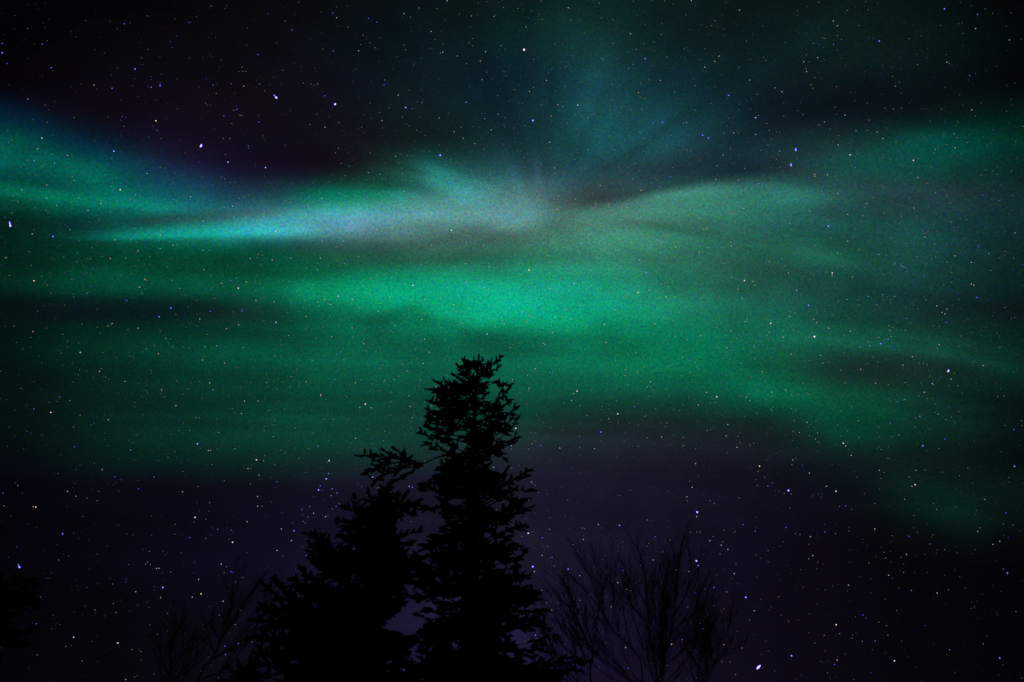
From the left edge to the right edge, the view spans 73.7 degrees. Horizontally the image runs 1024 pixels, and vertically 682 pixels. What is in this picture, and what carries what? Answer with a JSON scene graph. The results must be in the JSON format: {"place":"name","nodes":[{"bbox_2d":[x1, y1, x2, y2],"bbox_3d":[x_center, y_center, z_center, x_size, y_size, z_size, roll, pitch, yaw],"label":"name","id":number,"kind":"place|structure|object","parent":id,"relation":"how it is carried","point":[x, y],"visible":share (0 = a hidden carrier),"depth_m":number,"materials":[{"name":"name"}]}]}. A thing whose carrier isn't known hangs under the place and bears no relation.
{"place":"outdoors","nodes":[
{"label":"outdoors","id":0,"kind":"place"},
{"bbox_2d":[215,654,273,681],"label":"tree","id":1,"kind":"object","parent":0,"point":[257,676],"visible":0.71,"depth_m":8.64,"materials":[{"name":"black plant"}]},
{"bbox_2d":[0,0,1022,680],"bbox_3d":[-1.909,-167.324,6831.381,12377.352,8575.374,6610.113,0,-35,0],"label":"star field","id":2,"kind":"structure","parent":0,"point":[556,292],"depth_m":7896.28,"materials":[{"name":"white"}]},
{"bbox_2d":[0,0,1023,681],"bbox_3d":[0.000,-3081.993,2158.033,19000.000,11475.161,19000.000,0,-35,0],"label":"sky","id":3,"kind":"structure","parent":0,"point":[712,460],"depth_m":8492.83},
{"bbox_3d":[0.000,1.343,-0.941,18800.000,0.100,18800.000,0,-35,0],"label":"ground","id":4,"kind":"structure","parent":0,"visible":0},
{"bbox_2d":[0,573,40,661],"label":"spruce tree","id":5,"kind":"object","parent":4,"relation":"on","point":[19,599],"visible":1,"depth_m":6.58,"materials":[{"name":"black plant"}]},
{"bbox_2d":[146,589,218,681],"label":"bare tree","id":6,"kind":"object","parent":4,"relation":"on","point":[187,646],"visible":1,"depth_m":8.62,"materials":[{"name":"black plant"}]},
{"bbox_2d":[173,543,283,681],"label":"bare tree","id":7,"kind":"object","parent":4,"relation":"on","point":[232,646],"visible":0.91,"depth_m":8.42,"materials":[{"name":"black plant"}]},
{"bbox_2d":[245,483,428,681],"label":"spruce tree","id":8,"kind":"object","parent":4,"relation":"on","point":[340,634],"visible":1,"depth_m":8.10,"materials":[{"name":"black plant"}]},
{"bbox_2d":[354,353,593,681],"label":"spruce tree","id":9,"kind":"object","parent":4,"relation":"on","point":[475,627],"visible":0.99,"depth_m":9.85,"materials":[{"name":"black plant"}]},
{"bbox_2d":[513,553,617,681],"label":"bare tree","id":10,"kind":"object","parent":4,"relation":"on","point":[555,639],"visible":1,"depth_m":8.26,"materials":[{"name":"black plant"}]},
{"bbox_2d":[547,534,646,681],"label":"bare tree","id":11,"kind":"object","parent":4,"relation":"on","point":[626,642],"visible":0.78,"depth_m":8.82,"materials":[{"name":"black plant"}]},
{"bbox_2d":[585,517,684,681],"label":"bare tree","id":12,"kind":"object","parent":4,"relation":"on","point":[649,626],"visible":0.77,"depth_m":9.01,"materials":[{"name":"black plant"}]},
{"bbox_2d":[635,508,731,681],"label":"bare tree","id":13,"kind":"object","parent":4,"relation":"on","point":[665,645],"visible":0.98,"depth_m":8.51,"materials":[{"name":"black plant"}]},
{"bbox_2d":[666,587,755,681],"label":"bare tree","id":14,"kind":"object","parent":4,"relation":"on","point":[704,646],"visible":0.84,"depth_m":8.95,"materials":[{"name":"black plant"}]}
]}

